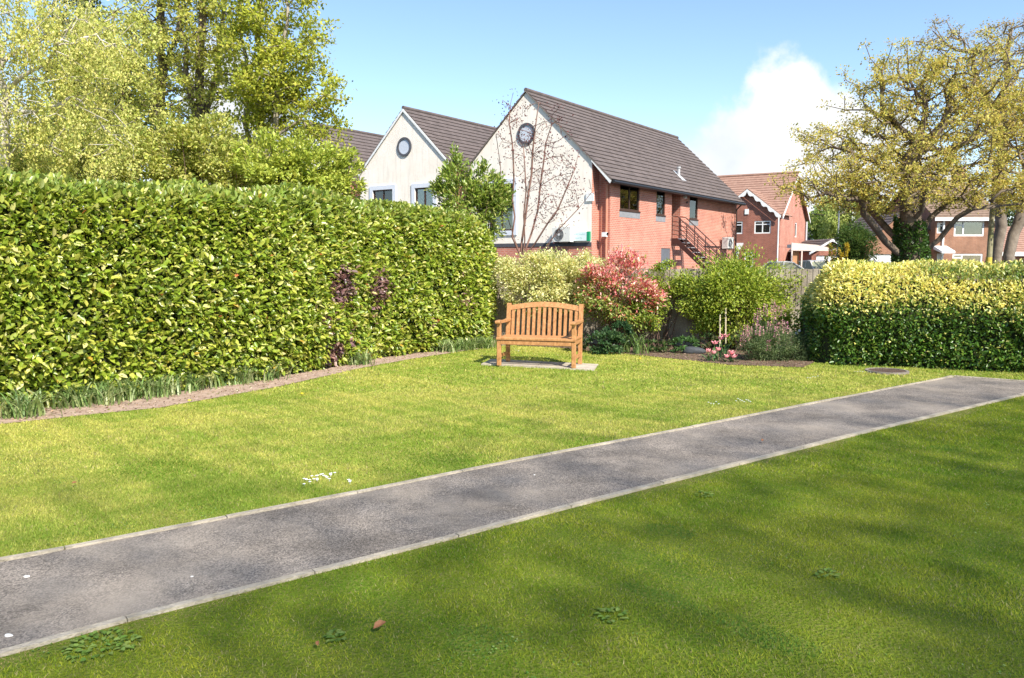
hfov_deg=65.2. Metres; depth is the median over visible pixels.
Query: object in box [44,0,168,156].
young tree
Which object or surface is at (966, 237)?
brick house
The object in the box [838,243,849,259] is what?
forsythia bush
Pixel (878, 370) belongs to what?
manhole cover
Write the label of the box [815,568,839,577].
weed
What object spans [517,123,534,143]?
round window
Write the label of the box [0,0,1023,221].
sky
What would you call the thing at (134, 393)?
bluebell clump
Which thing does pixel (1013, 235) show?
leaning tree
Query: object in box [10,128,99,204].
tall shrub
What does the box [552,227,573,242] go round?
air conditioner
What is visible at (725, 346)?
tulip
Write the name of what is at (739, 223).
window
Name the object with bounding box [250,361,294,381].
bluebell clump
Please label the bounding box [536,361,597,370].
paving slab
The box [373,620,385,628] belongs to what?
fallen leaf
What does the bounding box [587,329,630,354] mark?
green plant
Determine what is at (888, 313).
golden hedge
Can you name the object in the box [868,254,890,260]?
garage door
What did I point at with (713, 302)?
bush
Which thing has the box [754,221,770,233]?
window
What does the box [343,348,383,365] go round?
bluebell clump
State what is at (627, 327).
green plant
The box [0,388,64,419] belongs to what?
bluebell clump
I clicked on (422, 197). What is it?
window
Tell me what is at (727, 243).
air conditioner
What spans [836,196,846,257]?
lamp post
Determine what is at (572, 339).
garden bench
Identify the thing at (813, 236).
tree
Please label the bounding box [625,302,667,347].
trailing shrub
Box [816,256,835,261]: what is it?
garage door
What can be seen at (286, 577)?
path edging
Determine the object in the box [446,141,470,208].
laurel shoot
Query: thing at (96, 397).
bluebell clump
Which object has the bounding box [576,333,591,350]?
green plant
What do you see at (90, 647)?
weed
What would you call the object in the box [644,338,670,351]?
green plant
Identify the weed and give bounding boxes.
[61,627,142,662]
[322,628,346,642]
[594,606,628,622]
[694,490,713,496]
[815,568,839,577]
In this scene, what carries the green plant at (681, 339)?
on the flower bed at (740, 362)
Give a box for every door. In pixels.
[661,248,669,267]
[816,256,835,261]
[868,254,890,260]
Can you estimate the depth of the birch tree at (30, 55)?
14.42 m
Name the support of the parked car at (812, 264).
on the car park
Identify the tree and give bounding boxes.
[0,0,146,182]
[10,62,263,182]
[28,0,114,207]
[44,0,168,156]
[115,0,197,165]
[145,0,256,182]
[200,0,357,159]
[764,20,1023,267]
[805,205,826,239]
[807,193,876,238]
[910,14,1023,263]
[981,77,1023,263]
[1006,200,1019,225]
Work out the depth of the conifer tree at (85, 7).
28.66 m
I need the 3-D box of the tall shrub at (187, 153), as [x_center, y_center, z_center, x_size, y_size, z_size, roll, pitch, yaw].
[-7.081,-2.595,17.893,2.930,5.000,2.130,0,6,0]
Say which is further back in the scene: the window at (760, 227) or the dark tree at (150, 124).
the window at (760, 227)
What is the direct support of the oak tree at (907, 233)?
on the car park
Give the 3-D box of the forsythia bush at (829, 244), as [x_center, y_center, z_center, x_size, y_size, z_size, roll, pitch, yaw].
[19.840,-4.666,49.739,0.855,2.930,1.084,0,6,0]
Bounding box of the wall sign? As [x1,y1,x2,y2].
[573,231,590,240]
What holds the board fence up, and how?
on the flower bed at (740, 362)
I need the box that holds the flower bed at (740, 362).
[520,344,815,366]
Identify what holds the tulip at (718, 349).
on the flower bed at (740, 362)
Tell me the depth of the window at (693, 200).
39.54 m
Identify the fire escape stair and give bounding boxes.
[671,215,729,267]
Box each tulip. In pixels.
[701,348,712,360]
[710,350,717,360]
[712,341,718,355]
[714,347,723,360]
[716,336,728,356]
[718,334,730,356]
[728,350,736,360]
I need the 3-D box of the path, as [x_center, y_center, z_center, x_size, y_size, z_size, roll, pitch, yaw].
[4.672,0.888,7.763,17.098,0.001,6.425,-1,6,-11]
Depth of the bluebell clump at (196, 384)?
10.15 m
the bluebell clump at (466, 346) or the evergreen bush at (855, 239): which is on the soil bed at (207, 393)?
the bluebell clump at (466, 346)
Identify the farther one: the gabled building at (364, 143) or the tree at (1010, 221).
the tree at (1010, 221)
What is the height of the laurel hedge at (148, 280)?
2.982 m
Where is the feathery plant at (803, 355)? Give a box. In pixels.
[782,331,813,360]
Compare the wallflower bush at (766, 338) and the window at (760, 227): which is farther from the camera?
the window at (760, 227)
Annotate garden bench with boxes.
[495,302,583,367]
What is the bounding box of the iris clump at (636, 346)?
[620,332,655,354]
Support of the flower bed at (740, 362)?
on the lawn at (387, 442)
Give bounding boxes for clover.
[3,407,1022,677]
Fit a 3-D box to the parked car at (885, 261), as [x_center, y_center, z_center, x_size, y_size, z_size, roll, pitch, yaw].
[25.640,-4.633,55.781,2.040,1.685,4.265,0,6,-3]
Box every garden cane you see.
[719,315,720,346]
[725,308,726,339]
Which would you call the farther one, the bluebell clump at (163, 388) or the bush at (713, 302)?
the bush at (713, 302)
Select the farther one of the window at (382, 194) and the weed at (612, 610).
the window at (382, 194)
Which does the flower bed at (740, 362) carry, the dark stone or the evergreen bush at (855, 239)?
the dark stone
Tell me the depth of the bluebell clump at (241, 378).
10.71 m
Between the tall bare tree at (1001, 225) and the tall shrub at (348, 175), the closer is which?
the tall shrub at (348, 175)
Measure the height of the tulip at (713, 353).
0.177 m
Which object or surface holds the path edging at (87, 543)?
on the lawn at (387, 442)
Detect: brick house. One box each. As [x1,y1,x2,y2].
[718,171,810,267]
[848,167,994,262]
[1002,226,1023,261]
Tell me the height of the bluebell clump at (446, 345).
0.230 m
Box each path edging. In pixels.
[0,375,1023,561]
[0,393,1023,657]
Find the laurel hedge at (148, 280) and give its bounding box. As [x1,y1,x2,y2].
[0,166,498,410]
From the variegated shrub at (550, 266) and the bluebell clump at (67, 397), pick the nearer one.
the bluebell clump at (67, 397)
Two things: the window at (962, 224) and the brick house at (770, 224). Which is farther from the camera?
the brick house at (770, 224)
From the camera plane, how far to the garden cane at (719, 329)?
14.44 m
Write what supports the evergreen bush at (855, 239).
on the car park
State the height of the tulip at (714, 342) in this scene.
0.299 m
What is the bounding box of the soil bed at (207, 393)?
[0,341,502,423]
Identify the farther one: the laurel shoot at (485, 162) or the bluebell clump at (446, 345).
the laurel shoot at (485, 162)
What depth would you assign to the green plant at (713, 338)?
14.68 m
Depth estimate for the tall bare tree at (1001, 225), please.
45.74 m
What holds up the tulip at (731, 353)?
on the flower bed at (740, 362)
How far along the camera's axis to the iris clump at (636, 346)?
14.25 m
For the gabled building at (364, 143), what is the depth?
43.00 m
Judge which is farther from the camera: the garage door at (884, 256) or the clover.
the garage door at (884, 256)
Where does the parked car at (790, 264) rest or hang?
on the car park
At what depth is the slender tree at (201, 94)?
23.99 m
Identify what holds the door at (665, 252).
in the gabled building at (649, 182)
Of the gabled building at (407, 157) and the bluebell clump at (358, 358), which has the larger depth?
the gabled building at (407, 157)
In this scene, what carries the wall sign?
attached to the gabled building at (649, 182)
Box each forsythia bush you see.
[824,242,837,263]
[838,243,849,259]
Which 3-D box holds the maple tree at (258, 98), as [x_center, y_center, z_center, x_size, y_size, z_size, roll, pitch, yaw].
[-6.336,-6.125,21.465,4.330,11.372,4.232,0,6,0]
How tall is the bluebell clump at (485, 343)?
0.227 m
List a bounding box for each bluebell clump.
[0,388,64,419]
[26,380,99,409]
[64,379,132,409]
[113,373,167,401]
[128,371,190,400]
[173,369,216,392]
[201,366,250,387]
[215,364,264,384]
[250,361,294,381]
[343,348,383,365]
[436,339,467,352]
[452,337,481,350]
[472,335,496,348]
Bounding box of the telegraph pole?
[985,157,997,264]
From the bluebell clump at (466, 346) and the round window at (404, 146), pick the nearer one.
the bluebell clump at (466, 346)
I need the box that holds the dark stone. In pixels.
[682,346,705,353]
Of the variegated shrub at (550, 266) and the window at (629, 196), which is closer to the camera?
the variegated shrub at (550, 266)
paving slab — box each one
[481,359,542,367]
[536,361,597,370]
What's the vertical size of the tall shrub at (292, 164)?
4.551 m
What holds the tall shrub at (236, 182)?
on the car park
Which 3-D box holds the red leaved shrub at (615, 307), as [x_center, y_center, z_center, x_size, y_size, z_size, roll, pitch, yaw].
[2.059,-0.820,15.213,1.862,1.991,1.431,0,6,0]
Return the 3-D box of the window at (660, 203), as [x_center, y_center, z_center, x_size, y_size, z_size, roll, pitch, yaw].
[6.709,-6.132,36.214,0.135,1.150,1.050,4,7,34]
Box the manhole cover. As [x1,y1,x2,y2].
[865,367,908,374]
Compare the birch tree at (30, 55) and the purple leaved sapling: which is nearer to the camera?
the birch tree at (30, 55)
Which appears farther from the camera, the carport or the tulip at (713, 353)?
the carport
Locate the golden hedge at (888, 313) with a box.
[792,258,1023,371]
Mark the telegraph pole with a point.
(990, 237)
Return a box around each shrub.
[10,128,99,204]
[48,120,173,208]
[126,109,250,205]
[194,144,270,188]
[223,126,346,193]
[313,140,367,200]
[423,160,516,240]
[486,246,609,335]
[573,244,670,346]
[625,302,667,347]
[631,258,698,347]
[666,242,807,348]
[731,309,756,350]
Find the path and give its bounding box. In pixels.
[0,377,1023,648]
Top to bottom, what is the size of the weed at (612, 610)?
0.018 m
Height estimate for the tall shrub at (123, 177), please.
4.717 m
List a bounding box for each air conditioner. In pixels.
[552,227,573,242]
[721,237,733,249]
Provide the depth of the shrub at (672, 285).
15.17 m
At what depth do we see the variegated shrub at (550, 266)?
15.31 m
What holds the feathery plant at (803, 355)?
on the flower bed at (740, 362)
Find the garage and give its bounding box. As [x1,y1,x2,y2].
[788,239,842,262]
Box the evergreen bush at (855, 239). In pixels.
[832,220,882,264]
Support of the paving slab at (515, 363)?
on the lawn at (387, 442)
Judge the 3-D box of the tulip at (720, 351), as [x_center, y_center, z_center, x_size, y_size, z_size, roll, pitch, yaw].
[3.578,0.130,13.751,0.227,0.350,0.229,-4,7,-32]
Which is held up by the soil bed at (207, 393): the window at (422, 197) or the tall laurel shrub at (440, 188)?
the tall laurel shrub at (440, 188)
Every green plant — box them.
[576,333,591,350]
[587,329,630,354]
[603,319,634,347]
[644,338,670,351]
[669,335,699,352]
[690,332,722,349]
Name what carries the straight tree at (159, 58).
on the car park
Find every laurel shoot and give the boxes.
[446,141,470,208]
[476,155,495,230]
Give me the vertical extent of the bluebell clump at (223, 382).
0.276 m
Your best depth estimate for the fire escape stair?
37.13 m
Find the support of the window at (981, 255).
in the brick house at (966, 237)
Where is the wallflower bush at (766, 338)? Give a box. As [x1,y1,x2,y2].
[728,299,809,360]
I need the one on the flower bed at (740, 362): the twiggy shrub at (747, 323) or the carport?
the twiggy shrub at (747, 323)
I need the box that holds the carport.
[787,243,832,266]
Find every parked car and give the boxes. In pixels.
[763,261,803,268]
[799,260,827,268]
[872,260,890,265]
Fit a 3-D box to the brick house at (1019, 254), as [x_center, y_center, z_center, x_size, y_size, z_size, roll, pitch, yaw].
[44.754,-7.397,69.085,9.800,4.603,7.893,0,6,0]
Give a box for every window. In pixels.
[374,189,391,200]
[397,137,411,155]
[416,187,432,205]
[490,183,512,230]
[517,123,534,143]
[619,185,640,212]
[656,191,665,216]
[689,197,698,220]
[737,221,742,233]
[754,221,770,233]
[952,254,982,261]
[954,221,983,235]
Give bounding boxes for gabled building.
[286,121,383,198]
[358,106,496,214]
[469,88,745,268]
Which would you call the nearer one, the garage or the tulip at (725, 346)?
the tulip at (725, 346)
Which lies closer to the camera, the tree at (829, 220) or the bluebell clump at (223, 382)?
the bluebell clump at (223, 382)
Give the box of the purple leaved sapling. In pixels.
[487,95,603,266]
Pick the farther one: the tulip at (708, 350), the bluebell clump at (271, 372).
the tulip at (708, 350)
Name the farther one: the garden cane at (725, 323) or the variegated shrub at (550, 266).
the variegated shrub at (550, 266)
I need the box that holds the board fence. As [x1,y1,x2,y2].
[490,268,1022,347]
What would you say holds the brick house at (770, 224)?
on the ground
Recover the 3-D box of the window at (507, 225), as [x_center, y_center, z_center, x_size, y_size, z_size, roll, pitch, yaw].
[-0.376,-5.697,34.689,1.250,2.000,0.230,4,7,34]

